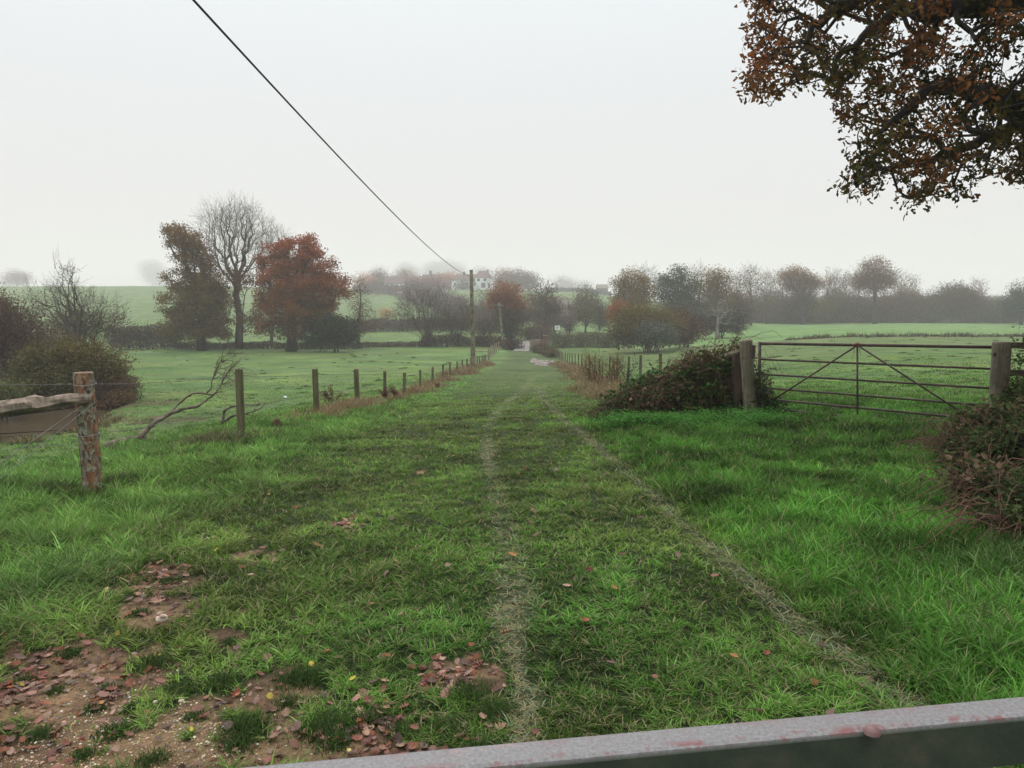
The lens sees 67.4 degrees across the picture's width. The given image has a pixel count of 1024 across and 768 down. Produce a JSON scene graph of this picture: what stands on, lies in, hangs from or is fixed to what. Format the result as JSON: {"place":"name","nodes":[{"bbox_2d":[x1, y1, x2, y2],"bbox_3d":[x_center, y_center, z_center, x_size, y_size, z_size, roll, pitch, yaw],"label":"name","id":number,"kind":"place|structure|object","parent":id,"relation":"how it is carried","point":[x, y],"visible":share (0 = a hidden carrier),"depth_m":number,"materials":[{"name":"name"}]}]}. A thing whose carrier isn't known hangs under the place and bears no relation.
{"place":"outdoors","nodes":[
{"label":"outdoors","id":0,"kind":"place"},
{"bbox_2d":[0,405,113,441],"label":"stream water","id":1,"kind":"structure","parent":0,"point":[24,424],"depth_m":29.52,"materials":[{"name":"brown liquid"}]},
{"bbox_2d":[0,485,1023,767],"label":"short grass","id":2,"kind":"structure","parent":0,"point":[838,555],"depth_m":4.09,"materials":[{"name":"plant"}]},
{"bbox_2d":[0,286,1023,767],"bbox_3d":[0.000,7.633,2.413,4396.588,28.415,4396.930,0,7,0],"label":"ground","id":3,"kind":"structure","parent":0,"point":[162,364],"depth_m":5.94,"materials":[{"name":"plant"}]},
{"bbox_2d":[0,266,34,286],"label":"hill tree","id":4,"kind":"object","parent":3,"relation":"on","point":[15,278],"visible":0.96,"depth_m":760.80,"materials":[{"name":"grey plant"}]},
{"bbox_2d":[0,374,35,419],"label":"willow bush","id":5,"kind":"object","parent":3,"relation":"on","point":[9,392],"visible":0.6,"depth_m":30.13,"materials":[{"name":"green plant"}]},
{"bbox_2d":[0,281,79,378],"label":"thorn bush","id":6,"kind":"object","parent":3,"relation":"on","point":[12,331],"visible":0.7,"depth_m":49.47,"materials":[{"name":"brown plant"}]},
{"bbox_2d":[0,372,102,491],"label":"rail fence","id":7,"kind":"object","parent":3,"relation":"on","point":[82,398],"visible":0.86,"depth_m":8.00,"materials":[{"name":"brown wood"}]},
{"bbox_2d":[0,413,126,446],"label":"bank grass","id":8,"kind":"structure","parent":3,"relation":"on","point":[102,422],"depth_m":24.05,"materials":[{"name":"plant"}]},
{"bbox_2d":[0,329,144,404],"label":"willow bush","id":9,"kind":"object","parent":3,"relation":"on","point":[43,366],"visible":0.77,"depth_m":34.44,"materials":[{"name":"green plant"}]},
{"bbox_2d":[1,373,144,408],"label":"bank growth","id":10,"kind":"object","parent":3,"relation":"on","point":[133,387],"visible":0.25,"depth_m":34.22,"materials":[{"name":"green plant"}]},
{"bbox_2d":[16,247,132,342],"bbox_3d":[-35.117,-5.995,61.514,9.604,10.563,5.041,0,7,0],"label":"pollard willow","id":11,"kind":"object","parent":3,"relation":"on","point":[70,311],"visible":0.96,"depth_m":61.37,"materials":[{"name":"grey plant"}]},
{"bbox_2d":[36,303,138,350],"bbox_3d":[-35.737,-3.976,63.832,8.954,6.182,5.902,0,7,0],"label":"thorn bush","id":12,"kind":"object","parent":3,"relation":"on","point":[98,329],"visible":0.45,"depth_m":63.62,"materials":[{"name":"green plant"}]},
{"bbox_2d":[17,466,158,504],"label":"rank grass","id":13,"kind":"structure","parent":3,"relation":"on","point":[54,487],"depth_m":8.15,"materials":[{"name":"plant"}]},
{"bbox_2d":[96,389,140,409],"bbox_3d":[-17.316,0.795,33.247,2.254,1.145,1.668,0,7,0],"label":"bramble bush","id":14,"kind":"object","parent":3,"relation":"on","point":[119,398],"visible":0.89,"depth_m":33.06,"materials":[{"name":"brown plant"}]},
{"bbox_2d":[103,320,185,350],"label":"hedge","id":15,"kind":"object","parent":3,"relation":"on","point":[131,337],"visible":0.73,"depth_m":99.25,"materials":[{"name":"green plant"}]},
{"bbox_2d":[133,258,171,285],"bbox_3d":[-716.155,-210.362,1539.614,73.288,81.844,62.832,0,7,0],"label":"hill tree","id":16,"kind":"object","parent":3,"relation":"on","point":[150,268],"visible":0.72,"depth_m":1528.31,"materials":[{"name":"grey plant"}]},
{"bbox_2d":[0,661,330,767],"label":"gravel","id":17,"kind":"structure","parent":3,"relation":"on","point":[136,748],"depth_m":2.99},
{"bbox_2d":[102,338,259,448],"bbox_3d":[-5.662,0.162,13.310,2.612,1.866,0.752,-4,8,-32],"label":"fallen branch","id":18,"kind":"object","parent":3,"relation":"on","point":[144,432],"visible":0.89,"depth_m":13.63,"materials":[{"name":"brown wood"}]},
{"bbox_2d":[153,219,239,350],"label":"oak tree","id":19,"kind":"object","parent":3,"relation":"on","point":[202,303],"visible":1,"depth_m":96.24,"materials":[{"name":"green plant"}]},
{"bbox_2d":[167,425,287,452],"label":"rank grass","id":20,"kind":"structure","parent":3,"relation":"on","point":[218,435],"depth_m":11.63,"materials":[{"name":"plant"}]},
{"bbox_2d":[185,186,281,348],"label":"bare tree","id":21,"kind":"object","parent":3,"relation":"on","point":[245,235],"visible":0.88,"depth_m":99.20,"materials":[{"name":"grey plant"}]},
{"bbox_2d":[217,263,269,348],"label":"tree","id":22,"kind":"object","parent":3,"relation":"on","point":[235,278],"visible":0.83,"depth_m":98.06,"materials":[{"name":"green plant"}]},
{"bbox_2d":[9,551,522,767],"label":"grass tussock","id":23,"kind":"object","parent":3,"relation":"on","point":[243,739],"depth_m":3.10,"materials":[{"name":"plant"}]},
{"bbox_2d":[175,340,362,349],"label":"hedge","id":24,"kind":"object","parent":3,"relation":"on","point":[230,345],"visible":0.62,"depth_m":100.74,"materials":[{"name":"green plant"}]},
{"bbox_2d":[0,499,544,767],"bbox_3d":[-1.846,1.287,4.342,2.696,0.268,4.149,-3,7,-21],"label":"leaf litter","id":25,"kind":"object","parent":3,"relation":"on","point":[411,746],"visible":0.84,"depth_m":3.36,"materials":[{"name":"plant"}]},
{"bbox_2d":[96,355,485,435],"bbox_3d":[-3.461,-0.907,41.321,0.183,5.757,66.340,0,7,2],"label":"wire fence","id":26,"kind":"object","parent":3,"relation":"on","point":[240,407],"visible":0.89,"depth_m":16.04,"materials":[{"name":"brown wood"}]},
{"bbox_2d":[249,232,354,351],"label":"oak tree","id":27,"kind":"object","parent":3,"relation":"on","point":[296,276],"visible":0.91,"depth_m":94.18,"materials":[{"name":"red plant"}]},
{"bbox_2d":[294,313,363,351],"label":"dark bush","id":28,"kind":"object","parent":3,"relation":"on","point":[338,333],"visible":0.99,"depth_m":93.06,"materials":[{"name":"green plant"}]},
{"bbox_2d":[338,273,383,347],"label":"slender tree","id":29,"kind":"object","parent":3,"relation":"on","point":[359,315],"visible":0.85,"depth_m":103.31,"materials":[{"name":"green plant"}]},
{"bbox_2d":[270,359,497,423],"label":"dry verge grass","id":30,"kind":"structure","parent":3,"relation":"on","point":[430,384],"depth_m":25.20,"materials":[{"name":"plant"}]},
{"bbox_2d":[360,341,431,347],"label":"hedge","id":31,"kind":"object","parent":3,"relation":"on","point":[393,344],"visible":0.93,"depth_m":106.58,"materials":[{"name":"green plant"}]},
{"bbox_2d":[352,281,467,308],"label":"hedge","id":32,"kind":"object","parent":3,"relation":"on","point":[382,290],"visible":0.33,"depth_m":392.07,"materials":[{"name":"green plant"}]},
{"bbox_2d":[386,277,459,346],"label":"multi stem tree","id":33,"kind":"object","parent":3,"relation":"on","point":[426,328],"visible":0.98,"depth_m":107.32,"materials":[{"name":"grey plant"}]},
{"bbox_2d":[356,317,498,331],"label":"hedge","id":34,"kind":"object","parent":3,"relation":"on","point":[395,322],"visible":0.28,"depth_m":158.72,"materials":[{"name":"green plant"}]},
{"bbox_2d":[410,273,444,289],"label":"hill tree","id":35,"kind":"object","parent":3,"relation":"on","point":[433,281],"visible":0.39,"depth_m":419.79,"materials":[{"name":"grey plant"}]},
{"bbox_2d":[418,281,462,315],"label":"bare tree","id":36,"kind":"object","parent":3,"relation":"on","point":[441,296],"visible":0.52,"depth_m":262.43,"materials":[{"name":"grey plant"}]},
{"bbox_2d":[428,297,482,345],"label":"tree","id":37,"kind":"object","parent":3,"relation":"on","point":[463,323],"visible":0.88,"depth_m":108.43,"materials":[{"name":"grey plant"}]},
{"bbox_2d":[416,333,500,346],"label":"hedge","id":38,"kind":"object","parent":3,"relation":"on","point":[483,341],"visible":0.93,"depth_m":107.53,"materials":[{"name":"green plant"}]},
{"bbox_2d":[469,270,475,367],"bbox_3d":[-2.820,-4.324,54.860,0.440,7.580,0.343,0,7,0],"label":"utility pole","id":39,"kind":"object","parent":3,"relation":"on","point":[472,326],"visible":0.9,"depth_m":54.73,"materials":[{"name":"brown wood"}]},
{"bbox_2d":[192,0,468,275],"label":"overhead cable","id":40,"kind":"object","parent":39,"relation":"attached to","point":[240,51],"visible":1,"depth_m":10.31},
{"bbox_2d":[475,270,491,289],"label":"white house","id":41,"kind":"structure","parent":3,"relation":"on","point":[481,278],"depth_m":459.01,"materials":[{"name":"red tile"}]},
{"bbox_2d":[486,265,519,287],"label":"hill tree","id":42,"kind":"object","parent":3,"relation":"on","point":[508,276],"visible":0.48,"depth_m":453.69,"materials":[{"name":"grey plant"}]},
{"bbox_2d":[481,278,531,332],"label":"ivied tree","id":43,"kind":"object","parent":3,"relation":"on","point":[504,296],"visible":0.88,"depth_m":122.46,"materials":[{"name":"brown plant"}]},
{"bbox_2d":[487,301,533,340],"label":"ivied tree","id":44,"kind":"object","parent":3,"relation":"on","point":[512,322],"visible":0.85,"depth_m":120.97,"materials":[{"name":"green plant"}]},
{"bbox_2d":[0,516,1023,667],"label":"rank grass","id":45,"kind":"structure","parent":3,"relation":"on","point":[76,558],"depth_m":4.62,"materials":[{"name":"plant"}]},
{"bbox_2d":[499,337,524,349],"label":"bramble bank","id":46,"kind":"structure","parent":3,"relation":"on","point":[511,344],"depth_m":102.13,"materials":[{"name":"green plant"}]},
{"bbox_2d":[13,396,1023,767],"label":"leaf litter","id":47,"kind":"object","parent":3,"relation":"on","point":[355,698],"visible":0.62,"depth_m":3.48,"materials":[{"name":"plant"}]},
{"bbox_2d":[514,268,545,290],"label":"hill tree","id":48,"kind":"object","parent":3,"relation":"on","point":[528,283],"visible":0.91,"depth_m":442.86,"materials":[{"name":"grey plant"}]},
{"bbox_2d":[520,323,561,339],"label":"hedge","id":49,"kind":"object","parent":3,"relation":"on","point":[532,332],"visible":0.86,"depth_m":127.12,"materials":[{"name":"green plant"}]},
{"bbox_2d":[519,288,568,326],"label":"tree","id":50,"kind":"object","parent":3,"relation":"on","point":[552,306],"visible":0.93,"depth_m":148.60,"materials":[{"name":"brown plant"}]},
{"bbox_2d":[530,343,560,357],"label":"bramble bank","id":51,"kind":"structure","parent":3,"relation":"on","point":[547,350],"depth_m":89.11,"materials":[{"name":"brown plant"}]},
{"bbox_2d":[96,336,1020,433],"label":"field tussocks","id":52,"kind":"object","parent":3,"relation":"on","point":[377,379],"visible":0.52,"depth_m":39.03,"materials":[{"name":"green plant"}]},
{"bbox_2d":[542,287,611,295],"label":"hedge","id":53,"kind":"object","parent":3,"relation":"on","point":[578,289],"visible":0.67,"depth_m":480.91,"materials":[{"name":"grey plant"}]},
{"bbox_2d":[565,281,605,325],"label":"tree","id":54,"kind":"object","parent":3,"relation":"on","point":[583,299],"visible":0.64,"depth_m":182.91,"materials":[{"name":"grey plant"}]},
{"bbox_2d":[571,304,601,331],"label":"tree","id":55,"kind":"object","parent":3,"relation":"on","point":[586,318],"visible":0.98,"depth_m":148.99,"materials":[{"name":"green plant"}]},
{"bbox_2d":[548,360,632,399],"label":"dry verge grass","id":56,"kind":"structure","parent":3,"relation":"on","point":[573,370],"depth_m":25.64,"materials":[{"name":"plant"}]},
{"bbox_2d":[547,329,637,347],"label":"hedge","id":57,"kind":"object","parent":3,"relation":"on","point":[557,340],"visible":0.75,"depth_m":106.15,"materials":[{"name":"green plant"}]},
{"bbox_2d":[577,344,608,383],"bbox_3d":[2.778,-0.507,27.067,1.456,2.101,1.278,0,7,0],"label":"sapling shrub","id":58,"kind":"object","parent":3,"relation":"on","point":[586,365],"visible":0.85,"depth_m":27.05,"materials":[{"name":"brown plant"}]},
{"bbox_2d":[587,299,611,329],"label":"tree","id":59,"kind":"object","parent":3,"relation":"on","point":[602,318],"visible":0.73,"depth_m":160.06,"materials":[{"name":"green plant"}]},
{"bbox_2d":[597,349,629,384],"bbox_3d":[3.459,-0.357,26.088,1.343,1.868,1.159,0,7,0],"label":"sapling shrub","id":60,"kind":"object","parent":3,"relation":"on","point":[612,369],"visible":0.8,"depth_m":26.06,"materials":[{"name":"brown plant"}]},
{"bbox_2d":[603,298,629,349],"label":"orange tree","id":61,"kind":"object","parent":3,"relation":"on","point":[611,309],"visible":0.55,"depth_m":99.39,"materials":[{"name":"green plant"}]},
{"bbox_2d":[555,344,691,377],"bbox_3d":[4.907,-1.867,52.849,0.631,5.881,66.652,0,7,0],"label":"wire fence","id":62,"kind":"object","parent":3,"relation":"on","point":[640,362],"visible":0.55,"depth_m":39.34,"materials":[{"name":"brown wood"}]},
{"bbox_2d":[602,265,660,318],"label":"oak tree","id":63,"kind":"object","parent":3,"relation":"on","point":[628,291],"visible":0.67,"depth_m":145.79,"materials":[{"name":"brown plant"}]},
{"bbox_2d":[244,697,1023,767],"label":"metal gate","id":64,"kind":"structure","parent":3,"relation":"on","point":[982,734],"depth_m":0.80,"materials":[{"name":"metal"}]},
{"bbox_2d":[599,359,669,406],"bbox_3d":[2.304,0.078,13.713,1.536,1.040,0.954,0,7,0],"label":"leafy shrub","id":65,"kind":"object","parent":3,"relation":"on","point":[633,380],"visible":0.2,"depth_m":13.61,"materials":[{"name":"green plant"}]},
{"bbox_2d":[603,298,693,351],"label":"mixed bush","id":66,"kind":"object","parent":3,"relation":"on","point":[621,331],"visible":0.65,"depth_m":90.92,"materials":[{"name":"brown plant"}]},
{"bbox_2d":[631,319,680,353],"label":"grey willow","id":67,"kind":"object","parent":3,"relation":"on","point":[666,333],"visible":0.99,"depth_m":87.47,"materials":[{"name":"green plant"}]},
{"bbox_2d":[544,332,784,420],"bbox_3d":[2.650,-0.104,13.226,4.156,1.589,1.741,0,7,0],"label":"bramble mound","id":68,"kind":"object","parent":3,"relation":"on","point":[712,389],"visible":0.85,"depth_m":13.07,"materials":[{"name":"green plant"}]},
{"bbox_2d":[644,331,999,443],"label":"bramble canes","id":69,"kind":"object","parent":68,"relation":"on","point":[770,346],"visible":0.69,"depth_m":12.59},
{"bbox_2d":[649,263,706,319],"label":"green oak","id":70,"kind":"object","parent":3,"relation":"on","point":[678,294],"visible":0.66,"depth_m":152.21,"materials":[{"name":"green plant"}]},
{"bbox_2d":[668,303,714,347],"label":"mixed bush","id":71,"kind":"object","parent":3,"relation":"on","point":[685,341],"visible":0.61,"depth_m":95.32,"materials":[{"name":"green plant"}]},
{"bbox_2d":[582,401,805,429],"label":"nettles","id":72,"kind":"object","parent":3,"relation":"on","point":[640,416],"visible":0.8,"depth_m":11.93,"materials":[{"name":"green plant"}]},
{"bbox_2d":[695,264,741,319],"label":"oak tree","id":73,"kind":"object","parent":3,"relation":"on","point":[717,285],"visible":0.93,"depth_m":159.40,"materials":[{"name":"brown plant"}]},
{"bbox_2d":[689,303,751,337],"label":"thicket bush","id":74,"kind":"object","parent":3,"relation":"on","point":[731,324],"visible":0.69,"depth_m":114.99,"materials":[{"name":"green plant"}]},
{"bbox_2d":[702,290,744,339],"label":"dead tree","id":75,"kind":"object","parent":3,"relation":"on","point":[717,325],"visible":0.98,"depth_m":111.56,"materials":[{"name":"grey plant"}]},
{"bbox_2d":[730,354,741,413],"bbox_3d":[3.790,0.120,12.998,0.130,1.350,0.130,-1,7,-11],"label":"fence post","id":76,"kind":"object","parent":3,"relation":"on","point":[735,374],"visible":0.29,"depth_m":12.93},
{"bbox_2d":[720,267,752,317],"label":"bare tree","id":77,"kind":"object","parent":3,"relation":"on","point":[736,283],"visible":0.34,"depth_m":182.44,"materials":[{"name":"grey plant"}]},
{"bbox_2d":[720,288,758,326],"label":"wood edge bush","id":78,"kind":"object","parent":3,"relation":"on","point":[743,304],"visible":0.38,"depth_m":166.46,"materials":[{"name":"grey plant"}]},
{"bbox_2d":[724,339,756,413],"bbox_3d":[3.771,0.022,12.622,0.585,1.519,0.256,2,7,17],"label":"gate post","id":79,"kind":"object","parent":3,"relation":"on","point":[746,351],"visible":0.73,"depth_m":12.48,"materials":[{"name":"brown wood"}]},
{"bbox_2d":[737,261,767,325],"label":"bare tree","id":80,"kind":"object","parent":3,"relation":"on","point":[750,283],"visible":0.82,"depth_m":189.66,"materials":[{"name":"grey plant"}]},
{"bbox_2d":[735,364,789,414],"bbox_3d":[4.132,0.104,12.572,0.968,0.922,0.714,0,7,0],"label":"ivy clump","id":81,"kind":"object","parent":3,"relation":"on","point":[763,396],"visible":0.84,"depth_m":12.53,"materials":[{"name":"green plant"}]},
{"bbox_2d":[753,268,784,323],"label":"bare tree","id":82,"kind":"object","parent":3,"relation":"on","point":[763,290],"visible":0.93,"depth_m":212.70,"materials":[{"name":"grey plant"}]},
{"bbox_2d":[754,290,796,323],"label":"wood edge bush","id":83,"kind":"object","parent":3,"relation":"on","point":[778,316],"visible":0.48,"depth_m":224.48,"materials":[{"name":"grey plant"}]},
{"bbox_2d":[768,265,796,323],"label":"bare tree","id":84,"kind":"object","parent":3,"relation":"on","point":[782,297],"visible":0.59,"depth_m":222.03,"materials":[{"name":"grey plant"}]},
{"bbox_2d":[772,263,830,324],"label":"oak tree","id":85,"kind":"object","parent":3,"relation":"on","point":[801,296],"visible":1,"depth_m":216.33,"materials":[{"name":"brown plant"}]},
{"bbox_2d":[798,294,838,323],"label":"wood edge bush","id":86,"kind":"object","parent":3,"relation":"on","point":[813,314],"visible":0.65,"depth_m":224.31,"materials":[{"name":"grey plant"}]},
{"bbox_2d":[818,266,846,300],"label":"bare tree","id":87,"kind":"object","parent":3,"relation":"on","point":[831,281],"visible":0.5,"depth_m":227.80,"materials":[{"name":"grey plant"}]},
{"bbox_2d":[815,287,861,323],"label":"wood edge bush","id":88,"kind":"object","parent":3,"relation":"on","point":[842,297],"visible":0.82,"depth_m":224.68,"materials":[{"name":"grey plant"}]},
{"bbox_2d":[832,266,866,297],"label":"bare tree","id":89,"kind":"object","parent":3,"relation":"on","point":[846,279],"visible":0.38,"depth_m":239.17,"materials":[{"name":"grey plant"}]},
{"bbox_2d":[836,294,877,322],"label":"wood edge bush","id":90,"kind":"object","parent":3,"relation":"on","point":[859,317],"visible":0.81,"depth_m":224.80,"materials":[{"name":"grey plant"}]},
{"bbox_2d":[847,254,903,323],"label":"oak tree","id":91,"kind":"object","parent":3,"relation":"on","point":[873,278],"visible":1,"depth_m":211.41,"materials":[{"name":"brown plant"}]},
{"bbox_2d":[731,0,1023,220],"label":"oak tree","id":92,"kind":"object","parent":3,"relation":"on","point":[1002,102],"visible":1,"depth_m":8.22,"materials":[{"name":"brown plant"}]},
{"bbox_2d":[860,291,906,322],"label":"wood edge bush","id":93,"kind":"object","parent":3,"relation":"on","point":[883,314],"visible":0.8,"depth_m":224.05,"materials":[{"name":"grey plant"}]},
{"bbox_2d":[785,330,1023,339],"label":"weedy strip","id":94,"kind":"object","parent":3,"relation":"on","point":[959,334],"visible":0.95,"depth_m":100.22,"materials":[{"name":"green plant"}]},
{"bbox_2d":[886,284,932,322],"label":"wood edge bush","id":95,"kind":"object","parent":3,"relation":"on","point":[907,297],"visible":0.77,"depth_m":224.64,"materials":[{"name":"grey plant"}]},
{"bbox_2d":[913,291,954,322],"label":"wood edge bush","id":96,"kind":"object","parent":3,"relation":"on","point":[936,316],"visible":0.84,"depth_m":224.54,"materials":[{"name":"grey plant"}]},
{"bbox_2d":[924,279,976,322],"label":"wood edge bush","id":97,"kind":"object","parent":3,"relation":"on","point":[951,294],"visible":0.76,"depth_m":224.31,"materials":[{"name":"grey plant"}]},
{"bbox_2d":[880,383,1023,549],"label":"bramble bush","id":98,"kind":"object","parent":3,"relation":"on","point":[984,467],"visible":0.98,"depth_m":6.25,"materials":[{"name":"brown plant"}]},
{"bbox_2d":[943,284,992,322],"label":"wood edge bush","id":99,"kind":"object","parent":3,"relation":"on","point":[971,310],"visible":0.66,"depth_m":224.48,"materials":[{"name":"grey plant"}]},
{"bbox_2d":[975,293,1019,323],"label":"wood edge bush","id":100,"kind":"object","parent":3,"relation":"on","point":[993,307],"visible":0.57,"depth_m":224.95,"materials":[{"name":"grey plant"}]},
{"bbox_2d":[987,326,1023,405],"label":"bramble bush","id":101,"kind":"object","parent":3,"relation":"on","point":[1014,390],"visible":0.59,"depth_m":10.74,"materials":[{"name":"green plant"}]},
{"bbox_2d":[989,341,1023,403],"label":"gate post","id":102,"kind":"object","parent":3,"relation":"on","point":[998,349],"visible":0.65,"depth_m":10.86,"materials":[{"name":"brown wood"}]},
{"bbox_2d":[754,342,991,419],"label":"field gate","id":103,"kind":"structure","parent":102,"relation":"attached to","point":[861,346],"depth_m":11.89,"materials":[{"name":"metal"}]},
{"bbox_2d":[995,277,1023,324],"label":"green oak","id":104,"kind":"object","parent":3,"relation":"on","point":[1017,297],"visible":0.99,"depth_m":206.12,"materials":[{"name":"green plant"}]},
{"bbox_2d":[0,354,1023,469],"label":"short grass","id":105,"kind":"structure","parent":0,"point":[435,396],"depth_m":26.48,"materials":[{"name":"plant"}]},
{"bbox_2d":[0,0,1023,302],"label":"sky","id":106,"kind":"structure","parent":0,"point":[587,140],"materials":[{"name":"white"}]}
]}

